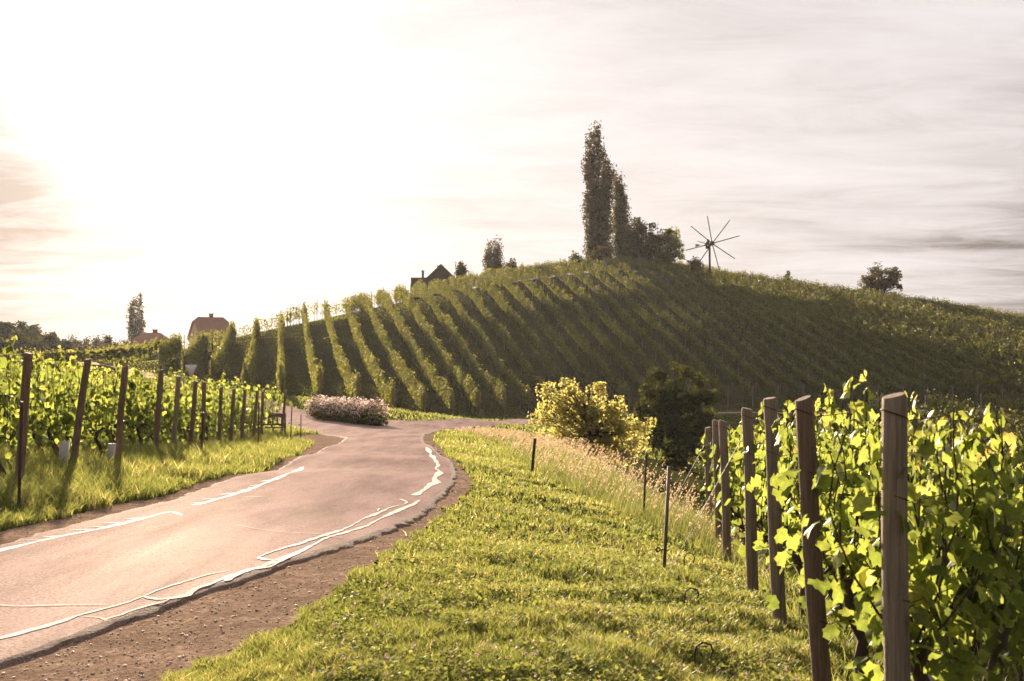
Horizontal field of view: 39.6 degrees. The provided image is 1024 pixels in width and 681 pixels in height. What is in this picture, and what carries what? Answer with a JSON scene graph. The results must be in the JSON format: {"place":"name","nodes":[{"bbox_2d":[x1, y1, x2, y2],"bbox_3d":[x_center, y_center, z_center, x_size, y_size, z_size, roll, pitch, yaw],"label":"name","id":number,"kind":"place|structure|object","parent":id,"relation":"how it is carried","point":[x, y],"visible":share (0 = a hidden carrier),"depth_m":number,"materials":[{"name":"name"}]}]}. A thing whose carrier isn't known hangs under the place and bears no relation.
{"place":"outdoors","nodes":[
{"label":"outdoors","id":0,"kind":"place"},
{"bbox_2d":[0,370,1020,680],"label":"grass","id":1,"kind":"structure","parent":0,"point":[262,656],"depth_m":11.78,"materials":[{"name":"green plant"}]},
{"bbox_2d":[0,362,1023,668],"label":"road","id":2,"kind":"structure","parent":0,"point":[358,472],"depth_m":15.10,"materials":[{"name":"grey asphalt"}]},
{"bbox_2d":[0,447,442,638],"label":"road crack seal","id":3,"kind":"object","parent":2,"relation":"on","point":[435,481],"visible":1,"depth_m":14.26,"materials":[{"name":"white paint"}]},
{"bbox_2d":[0,272,1023,680],"bbox_3d":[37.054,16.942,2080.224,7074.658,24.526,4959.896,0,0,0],"label":"ground","id":4,"kind":"structure","parent":0,"point":[294,374],"depth_m":143.95,"materials":[{"name":"green plant"}]},
{"bbox_2d":[0,329,32,354],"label":"broadleaf tree","id":5,"kind":"object","parent":4,"relation":"on","point":[21,342],"visible":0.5,"depth_m":233.87,"materials":[{"name":"green plant"}]},
{"bbox_2d":[17,401,23,509],"bbox_3d":[-6.048,1.501,17.488,0.080,1.501,0.044,0,0,0],"label":"fence stake","id":6,"kind":"object","parent":4,"relation":"on","point":[20,453],"visible":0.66,"depth_m":17.47,"materials":[{"name":"brown wood"}]},
{"bbox_2d":[0,335,45,476],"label":"vine row","id":7,"kind":"object","parent":4,"relation":"on","point":[8,426],"visible":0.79,"depth_m":20.34,"materials":[{"name":"green plant"}]},
{"bbox_2d":[14,352,61,479],"bbox_3d":[-6.697,1.257,20.096,0.686,2.190,0.212,0,-1,-29],"label":"vineyard post","id":8,"kind":"object","parent":4,"relation":"on","point":[26,379],"visible":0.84,"depth_m":19.94,"materials":[{"name":"brown wood"}]},
{"bbox_2d":[0,345,86,456],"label":"vine row","id":9,"kind":"object","parent":4,"relation":"on","point":[67,419],"visible":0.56,"depth_m":25.24,"materials":[{"name":"green plant"}]},
{"bbox_2d":[0,351,129,457],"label":"vine row","id":10,"kind":"object","parent":4,"relation":"on","point":[100,395],"visible":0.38,"depth_m":28.01,"materials":[{"name":"green plant"}]},
{"bbox_2d":[0,343,142,362],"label":"vine row","id":11,"kind":"object","parent":4,"relation":"on","point":[130,353],"visible":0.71,"depth_m":140.77,"materials":[{"name":"green plant"}]},
{"bbox_2d":[0,365,163,445],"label":"vine row","id":12,"kind":"object","parent":4,"relation":"on","point":[140,420],"visible":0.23,"depth_m":32.67,"materials":[{"name":"green plant"}]},
{"bbox_2d":[70,359,107,462],"bbox_3d":[-7.371,1.412,24.877,0.816,2.189,0.263,0,-1,-24],"label":"vineyard post","id":13,"kind":"object","parent":4,"relation":"on","point":[80,406],"visible":0.91,"depth_m":24.74,"materials":[{"name":"brown wood"}]},
{"bbox_2d":[4,365,181,444],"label":"vine row","id":14,"kind":"object","parent":4,"relation":"on","point":[167,414],"visible":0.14,"depth_m":34.59,"materials":[{"name":"green plant"}]},
{"bbox_2d":[7,370,195,445],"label":"vine row","id":15,"kind":"object","parent":4,"relation":"on","point":[182,424],"visible":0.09,"depth_m":37.45,"materials":[{"name":"green plant"}]},
{"bbox_2d":[7,372,208,444],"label":"vine row","id":16,"kind":"object","parent":4,"relation":"on","point":[197,417],"visible":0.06,"depth_m":40.02,"materials":[{"name":"green plant"}]},
{"bbox_2d":[2,364,231,442],"bbox_3d":[-18.688,2.101,55.381,26.730,3.100,1.442,0,-1,44],"label":"vine row","id":17,"kind":"object","parent":4,"relation":"on","point":[224,427],"visible":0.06,"depth_m":46.60,"materials":[{"name":"green plant"}]},
{"bbox_2d":[34,365,225,441],"bbox_3d":[-18.370,1.986,52.669,26.079,3.066,1.538,0,-1,44],"label":"vine row","id":18,"kind":"object","parent":4,"relation":"on","point":[210,425],"visible":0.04,"depth_m":44.06,"materials":[{"name":"green plant"}]},
{"bbox_2d":[115,366,145,463],"bbox_3d":[-7.331,1.584,27.393,0.693,2.196,0.214,0,-1,-29],"label":"vineyard post","id":19,"kind":"object","parent":4,"relation":"on","point":[121,406],"visible":0.92,"depth_m":27.24,"materials":[{"name":"brown wood"}]},
{"bbox_2d":[11,362,249,434],"bbox_3d":[-18.677,2.307,58.057,26.308,2.923,1.312,0,-1,44],"label":"vine row","id":20,"kind":"object","parent":4,"relation":"on","point":[236,414],"visible":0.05,"depth_m":49.70,"materials":[{"name":"green plant"}]},
{"bbox_2d":[125,296,140,343],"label":"poplar tree","id":21,"kind":"object","parent":4,"relation":"on","point":[132,323],"visible":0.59,"depth_m":344.62,"materials":[{"name":"green plant"}]},
{"bbox_2d":[12,366,257,436],"bbox_3d":[-18.799,2.410,61.112,26.274,2.975,1.508,0,-1,44],"label":"vine row","id":22,"kind":"object","parent":4,"relation":"on","point":[252,402],"visible":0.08,"depth_m":52.55,"materials":[{"name":"green plant"}]},
{"bbox_2d":[11,362,270,432],"bbox_3d":[-19.001,2.409,63.964,26.501,3.199,1.611,0,-1,44],"label":"vine row","id":23,"kind":"object","parent":4,"relation":"on","point":[223,384],"visible":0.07,"depth_m":56.82,"materials":[{"name":"green plant"}]},
{"bbox_2d":[19,360,283,429],"bbox_3d":[-19.377,2.539,69.324,27.054,3.212,1.382,0,-1,44],"label":"vine row","id":24,"kind":"object","parent":4,"relation":"on","point":[272,405],"visible":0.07,"depth_m":61.44,"materials":[{"name":"green plant"}]},
{"bbox_2d":[153,369,178,447],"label":"vineyard post","id":25,"kind":"object","parent":4,"relation":"on","point":[158,408],"visible":0.88,"depth_m":31.93,"materials":[{"name":"brown wood"}]},
{"bbox_2d":[157,332,182,365],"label":"vine row","id":26,"kind":"object","parent":4,"relation":"on","point":[171,348],"visible":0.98,"depth_m":134.37,"materials":[{"name":"green plant"}]},
{"bbox_2d":[0,434,344,544],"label":"gravel shoulder","id":27,"kind":"object","parent":4,"relation":"on","point":[18,533],"visible":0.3,"depth_m":18.72},
{"bbox_2d":[171,376,192,448],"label":"vineyard post","id":28,"kind":"object","parent":4,"relation":"on","point":[176,411],"visible":0.89,"depth_m":33.94,"materials":[{"name":"brown wood"}]},
{"bbox_2d":[181,331,209,375],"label":"vine row","id":29,"kind":"object","parent":4,"relation":"on","point":[196,349],"visible":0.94,"depth_m":129.14,"materials":[{"name":"green plant"}]},
{"bbox_2d":[187,313,229,343],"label":"house","id":30,"kind":"structure","parent":4,"relation":"on","point":[201,324],"depth_m":328.78,"materials":[{"name":"paint"}]},
{"bbox_2d":[209,320,236,381],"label":"vine row","id":31,"kind":"object","parent":4,"relation":"on","point":[219,358],"visible":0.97,"depth_m":125.46,"materials":[{"name":"green plant"}]},
{"bbox_2d":[0,434,472,680],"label":"gravel shoulder","id":32,"kind":"object","parent":4,"relation":"on","point":[186,614],"visible":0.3,"depth_m":9.68},
{"bbox_2d":[1,444,472,680],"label":"gravel stones","id":33,"kind":"object","parent":32,"relation":"on","point":[181,656],"visible":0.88,"depth_m":9.48,"materials":[{"name":"brown gravel"}]},
{"bbox_2d":[241,317,260,385],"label":"vine row","id":34,"kind":"object","parent":4,"relation":"on","point":[250,358],"visible":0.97,"depth_m":121.22,"materials":[{"name":"green plant"}]},
{"bbox_2d":[275,311,285,388],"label":"vine row","id":35,"kind":"object","parent":4,"relation":"on","point":[280,348],"visible":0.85,"depth_m":125.03,"materials":[{"name":"green plant"}]},
{"bbox_2d":[301,300,324,398],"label":"vine row","id":36,"kind":"object","parent":4,"relation":"on","point":[313,367],"visible":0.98,"depth_m":123.35,"materials":[{"name":"green plant"}]},
{"bbox_2d":[181,282,473,357],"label":"vine row","id":37,"kind":"object","parent":4,"relation":"on","point":[354,300],"visible":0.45,"depth_m":165.12,"materials":[{"name":"green plant"}]},
{"bbox_2d":[323,298,361,400],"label":"vine row","id":38,"kind":"object","parent":4,"relation":"on","point":[348,377],"visible":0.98,"depth_m":121.74,"materials":[{"name":"green plant"}]},
{"bbox_2d":[304,394,389,425],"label":"flowering hedge","id":39,"kind":"object","parent":4,"relation":"on","point":[365,413],"visible":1,"depth_m":73.72,"materials":[{"name":"pink plant"}]},
{"bbox_2d":[345,298,397,408],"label":"vine row","id":40,"kind":"object","parent":4,"relation":"on","point":[374,373],"visible":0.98,"depth_m":123.66,"materials":[{"name":"green plant"}]},
{"bbox_2d":[357,291,427,411],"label":"vine row","id":41,"kind":"object","parent":4,"relation":"on","point":[404,375],"visible":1,"depth_m":131.00,"materials":[{"name":"green plant"}]},
{"bbox_2d":[375,286,455,414],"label":"vine row","id":42,"kind":"object","parent":4,"relation":"on","point":[429,375],"visible":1,"depth_m":137.28,"materials":[{"name":"green plant"}]},
{"bbox_2d":[411,264,457,299],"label":"house","id":43,"kind":"structure","parent":4,"relation":"on","point":[440,272],"depth_m":212.09,"materials":[{"name":"grey"}]},
{"bbox_2d":[393,284,481,414],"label":"vine row","id":44,"kind":"object","parent":4,"relation":"on","point":[463,385],"visible":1,"depth_m":141.15,"materials":[{"name":"green plant"}]},
{"bbox_2d":[410,279,505,406],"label":"vine row","id":45,"kind":"object","parent":4,"relation":"on","point":[496,392],"visible":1,"depth_m":144.22,"materials":[{"name":"green plant"}]},
{"bbox_2d":[428,279,529,411],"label":"vine row","id":46,"kind":"object","parent":4,"relation":"on","point":[437,286],"visible":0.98,"depth_m":148.40,"materials":[{"name":"green plant"}]},
{"bbox_2d":[482,234,505,272],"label":"poplar tree","id":47,"kind":"object","parent":4,"relation":"on","point":[497,258],"visible":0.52,"depth_m":224.71,"materials":[{"name":"green plant"}]},
{"bbox_2d":[445,275,553,406],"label":"vine row","id":48,"kind":"object","parent":4,"relation":"on","point":[455,283],"visible":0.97,"depth_m":154.01,"materials":[{"name":"green plant"}]},
{"bbox_2d":[461,271,577,392],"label":"vine row","id":49,"kind":"object","parent":4,"relation":"on","point":[477,282],"visible":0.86,"depth_m":157.95,"materials":[{"name":"green plant"}]},
{"bbox_2d":[476,267,602,406],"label":"vine row","id":50,"kind":"object","parent":4,"relation":"on","point":[496,277],"visible":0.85,"depth_m":158.09,"materials":[{"name":"green plant"}]},
{"bbox_2d":[495,266,628,403],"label":"vine row","id":51,"kind":"object","parent":4,"relation":"on","point":[553,309],"visible":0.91,"depth_m":155.31,"materials":[{"name":"green plant"}]},
{"bbox_2d":[510,262,652,398],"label":"vine row","id":52,"kind":"object","parent":4,"relation":"on","point":[576,310],"visible":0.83,"depth_m":159.32,"materials":[{"name":"green plant"}]},
{"bbox_2d":[527,377,656,467],"bbox_3d":[3.232,3.976,58.049,5.316,4.951,2.380,0,0,0],"label":"broadleaf bush","id":53,"kind":"object","parent":4,"relation":"on","point":[580,422],"visible":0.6,"depth_m":57.77,"materials":[{"name":"green plant"}]},
{"bbox_2d":[580,120,616,260],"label":"poplar tree","id":54,"kind":"object","parent":4,"relation":"on","point":[598,224],"visible":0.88,"depth_m":221.41,"materials":[{"name":"green plant"}]},
{"bbox_2d":[526,260,671,386],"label":"vine row","id":55,"kind":"object","parent":4,"relation":"on","point":[546,269],"visible":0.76,"depth_m":164.95,"materials":[{"name":"green plant"}]},
{"bbox_2d":[535,259,694,390],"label":"vine row","id":56,"kind":"object","parent":4,"relation":"on","point":[588,281],"visible":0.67,"depth_m":165.41,"materials":[{"name":"green plant"}]},
{"bbox_2d":[610,170,632,271],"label":"poplar tree","id":57,"kind":"object","parent":4,"relation":"on","point":[622,216],"visible":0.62,"depth_m":225.60,"materials":[{"name":"green plant"}]},
{"bbox_2d":[550,258,726,405],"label":"vine row","id":58,"kind":"object","parent":4,"relation":"on","point":[645,315],"visible":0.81,"depth_m":162.20,"materials":[{"name":"green plant"}]},
{"bbox_2d":[611,217,671,266],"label":"broadleaf tree","id":59,"kind":"object","parent":4,"relation":"on","point":[634,244],"visible":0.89,"depth_m":212.65,"materials":[{"name":"green plant"}]},
{"bbox_2d":[566,256,751,402],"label":"vine row","id":60,"kind":"object","parent":4,"relation":"on","point":[732,376],"visible":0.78,"depth_m":159.94,"materials":[{"name":"green plant"}]},
{"bbox_2d":[655,466,670,571],"bbox_3d":[1.590,1.962,14.984,0.166,1.270,0.034,0,0,0],"label":"fence stake","id":61,"kind":"object","parent":4,"relation":"on","point":[667,489],"visible":1,"depth_m":14.97,"materials":[{"name":"black"}]},
{"bbox_2d":[311,466,1019,680],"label":"clover","id":62,"kind":"object","parent":4,"relation":"on","point":[562,674],"depth_m":10.21,"materials":[{"name":"green plant"}]},
{"bbox_2d":[653,226,685,263],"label":"broadleaf tree","id":63,"kind":"object","parent":4,"relation":"on","point":[670,253],"visible":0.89,"depth_m":212.03,"materials":[{"name":"green plant"}]},
{"bbox_2d":[633,362,721,471],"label":"broadleaf tree","id":64,"kind":"object","parent":4,"relation":"on","point":[675,428],"visible":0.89,"depth_m":79.47,"materials":[{"name":"green plant"}]},
{"bbox_2d":[583,254,775,396],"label":"vine row","id":65,"kind":"object","parent":4,"relation":"on","point":[733,356],"visible":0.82,"depth_m":161.48,"materials":[{"name":"green plant"}]},
{"bbox_2d":[671,427,712,529],"bbox_3d":[3.157,2.582,24.675,1.530,2.160,0.200,0,-1,-29],"label":"vineyard post","id":66,"kind":"object","parent":4,"relation":"on","point":[708,477],"visible":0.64,"depth_m":24.73,"materials":[{"name":"brown wood"}]},
{"bbox_2d":[612,254,800,402],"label":"vine row","id":67,"kind":"object","parent":4,"relation":"on","point":[746,349],"visible":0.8,"depth_m":163.50,"materials":[{"name":"green plant"}]},
{"bbox_2d":[686,216,739,282],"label":"wind wheel","id":68,"kind":"object","parent":4,"relation":"on","point":[708,244],"visible":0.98,"depth_m":204.33,"materials":[{"name":"brown wood"}]},
{"bbox_2d":[666,407,763,592],"bbox_3d":[2.148,1.762,14.373,1.544,2.165,0.224,0,-1,-29],"label":"vineyard post","id":69,"kind":"object","parent":4,"relation":"on","point":[750,512],"visible":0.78,"depth_m":14.44,"materials":[{"name":"brown wood"}]},
{"bbox_2d":[613,255,826,403],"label":"vine row","id":70,"kind":"object","parent":4,"relation":"on","point":[815,385],"visible":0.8,"depth_m":164.41,"materials":[{"name":"green plant"}]},
{"bbox_2d":[712,419,734,546],"bbox_3d":[3.139,2.223,20.713,0.559,2.161,0.134,0,-1,-39],"label":"vineyard post","id":71,"kind":"object","parent":4,"relation":"on","point":[716,455],"visible":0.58,"depth_m":20.54,"materials":[{"name":"brown wood"}]},
{"bbox_2d":[718,419,736,563],"bbox_3d":[2.948,2.116,18.708,0.567,2.170,0.151,0,-1,-38],"label":"vineyard post","id":72,"kind":"object","parent":4,"relation":"on","point":[725,491],"visible":0.8,"depth_m":18.54,"materials":[{"name":"brown wood"}]},
{"bbox_2d":[634,258,849,400],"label":"vine row","id":73,"kind":"object","parent":4,"relation":"on","point":[816,370],"visible":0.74,"depth_m":163.61,"materials":[{"name":"green plant"}]},
{"bbox_2d":[704,417,780,540],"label":"vine row","id":74,"kind":"object","parent":4,"relation":"on","point":[734,435],"visible":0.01,"depth_m":20.98,"materials":[{"name":"green plant"}]},
{"bbox_2d":[709,413,791,560],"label":"vine row","id":75,"kind":"object","parent":4,"relation":"on","point":[737,519],"visible":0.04,"depth_m":18.88,"materials":[{"name":"green plant"}]},
{"bbox_2d":[638,261,875,402],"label":"vine row","id":76,"kind":"object","parent":4,"relation":"on","point":[801,345],"visible":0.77,"depth_m":164.96,"materials":[{"name":"green plant"}]},
{"bbox_2d":[654,260,899,397],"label":"vine row","id":77,"kind":"object","parent":4,"relation":"on","point":[892,386],"visible":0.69,"depth_m":162.66,"materials":[{"name":"green plant"}]},
{"bbox_2d":[763,397,801,628],"bbox_3d":[2.388,1.569,12.115,0.613,2.183,0.178,0,-1,-37],"label":"vineyard post","id":78,"kind":"object","parent":4,"relation":"on","point":[777,579],"visible":0.8,"depth_m":11.94,"materials":[{"name":"brown wood"}]},
{"bbox_2d":[724,400,856,594],"bbox_3d":[6.358,3.024,21.822,1.440,4.700,16.902,0,-1,29],"label":"vine row","id":79,"kind":"object","parent":4,"relation":"on","point":[761,501],"visible":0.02,"depth_m":14.68,"materials":[{"name":"green plant"}]},
{"bbox_2d":[680,262,924,403],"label":"vine row","id":80,"kind":"object","parent":4,"relation":"on","point":[869,362],"visible":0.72,"depth_m":163.54,"materials":[{"name":"green plant"}]},
{"bbox_2d":[704,264,949,400],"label":"vine row","id":81,"kind":"object","parent":4,"relation":"on","point":[883,357],"visible":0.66,"depth_m":162.70,"materials":[{"name":"green plant"}]},
{"bbox_2d":[794,395,861,680],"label":"vineyard post","id":82,"kind":"object","parent":4,"relation":"on","point":[812,551],"visible":0.82,"depth_m":8.74,"materials":[{"name":"brown wood"}]},
{"bbox_2d":[705,266,975,401],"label":"vine row","id":83,"kind":"object","parent":4,"relation":"on","point":[935,371],"visible":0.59,"depth_m":162.44,"materials":[{"name":"green plant"}]},
{"bbox_2d":[746,383,947,622],"bbox_3d":[6.126,2.790,19.285,1.283,4.706,16.680,0,-1,29],"label":"vine row","id":84,"kind":"object","parent":4,"relation":"on","point":[792,525],"visible":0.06,"depth_m":12.59,"materials":[{"name":"green plant"}]},
{"bbox_2d":[719,269,1000,397],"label":"vine row","id":85,"kind":"object","parent":4,"relation":"on","point":[989,386],"visible":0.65,"depth_m":164.63,"materials":[{"name":"green plant"}]},
{"bbox_2d":[735,270,1023,403],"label":"vine row","id":86,"kind":"object","parent":4,"relation":"on","point":[1011,386],"visible":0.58,"depth_m":164.94,"materials":[{"name":"green plant"}]},
{"bbox_2d":[857,262,902,295],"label":"broadleaf tree","id":87,"kind":"object","parent":4,"relation":"on","point":[883,283],"visible":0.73,"depth_m":230.81,"materials":[{"name":"green plant"}]},
{"bbox_2d":[740,370,1023,673],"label":"vine row","id":88,"kind":"object","parent":4,"relation":"on","point":[844,519],"visible":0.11,"depth_m":9.32,"materials":[{"name":"green plant"}]},
{"bbox_2d":[754,273,1023,393],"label":"vine row","id":89,"kind":"object","parent":4,"relation":"on","point":[963,358],"visible":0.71,"depth_m":169.31,"materials":[{"name":"green plant"}]},
{"bbox_2d":[768,275,1023,378],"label":"vine row","id":90,"kind":"object","parent":4,"relation":"on","point":[1007,368],"visible":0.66,"depth_m":177.17,"materials":[{"name":"green plant"}]},
{"bbox_2d":[779,403,1023,680],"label":"vine row","id":91,"kind":"object","parent":4,"relation":"on","point":[979,508],"visible":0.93,"depth_m":6.86,"materials":[{"name":"green plant"}]},
{"bbox_2d":[794,277,1023,371],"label":"vine row","id":92,"kind":"object","parent":4,"relation":"on","point":[1000,357],"visible":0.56,"depth_m":177.90,"materials":[{"name":"green plant"}]},
{"bbox_2d":[803,280,1023,362],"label":"vine row","id":93,"kind":"object","parent":4,"relation":"on","point":[1017,355],"visible":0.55,"depth_m":183.99,"materials":[{"name":"green plant"}]},
{"bbox_2d":[880,392,951,680],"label":"vineyard post","id":94,"kind":"object","parent":4,"relation":"on","point":[895,583],"visible":1,"depth_m":6.39,"materials":[{"name":"brown wood"}]},
{"bbox_2d":[821,282,1023,356],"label":"vine row","id":95,"kind":"object","parent":4,"relation":"on","point":[987,339],"visible":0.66,"depth_m":190.57,"materials":[{"name":"green plant"}]},
{"bbox_2d":[831,285,1023,347],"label":"vine row","id":96,"kind":"object","parent":4,"relation":"on","point":[924,313],"visible":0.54,"depth_m":193.46,"materials":[{"name":"green plant"}]},
{"bbox_2d":[854,287,1023,342],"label":"vine row","id":97,"kind":"object","parent":4,"relation":"on","point":[988,330],"visible":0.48,"depth_m":193.57,"materials":[{"name":"green plant"}]},
{"bbox_2d":[869,393,1023,453],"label":"vine row","id":98,"kind":"object","parent":4,"relation":"on","point":[876,410],"visible":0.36,"depth_m":106.29,"materials":[{"name":"green plant"}]},
{"bbox_2d":[873,289,1023,337],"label":"vine row","id":99,"kind":"object","parent":4,"relation":"on","point":[1010,331],"visible":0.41,"depth_m":197.28,"materials":[{"name":"green plant"}]},
{"bbox_2d":[883,291,1023,333],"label":"vine row","id":100,"kind":"object","parent":4,"relation":"on","point":[951,309],"visible":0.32,"depth_m":203.16,"materials":[{"name":"green plant"}]},
{"bbox_2d":[907,294,1023,329],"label":"vine row","id":101,"kind":"object","parent":4,"relation":"on","point":[975,313],"visible":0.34,"depth_m":204.73,"materials":[{"name":"green plant"}]},
{"bbox_2d":[925,389,1023,439],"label":"vine row","id":102,"kind":"object","parent":4,"relation":"on","point":[965,409],"visible":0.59,"depth_m":114.12,"materials":[{"name":"green plant"}]},
{"bbox_2d":[983,389,1023,424],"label":"vine row","id":103,"kind":"object","parent":4,"relation":"on","point":[995,404],"visible":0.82,"depth_m":119.13,"materials":[{"name":"green plant"}]},
{"bbox_2d":[0,0,1023,347],"label":"sky","id":104,"kind":"structure","parent":0,"point":[240,161],"materials":[{"name":"white"}]},
{"bbox_2d":[455,425,797,579],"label":"tall grass","id":105,"kind":"structure","parent":0,"point":[594,477],"depth_m":28.70,"materials":[{"name":"yellow plant"}]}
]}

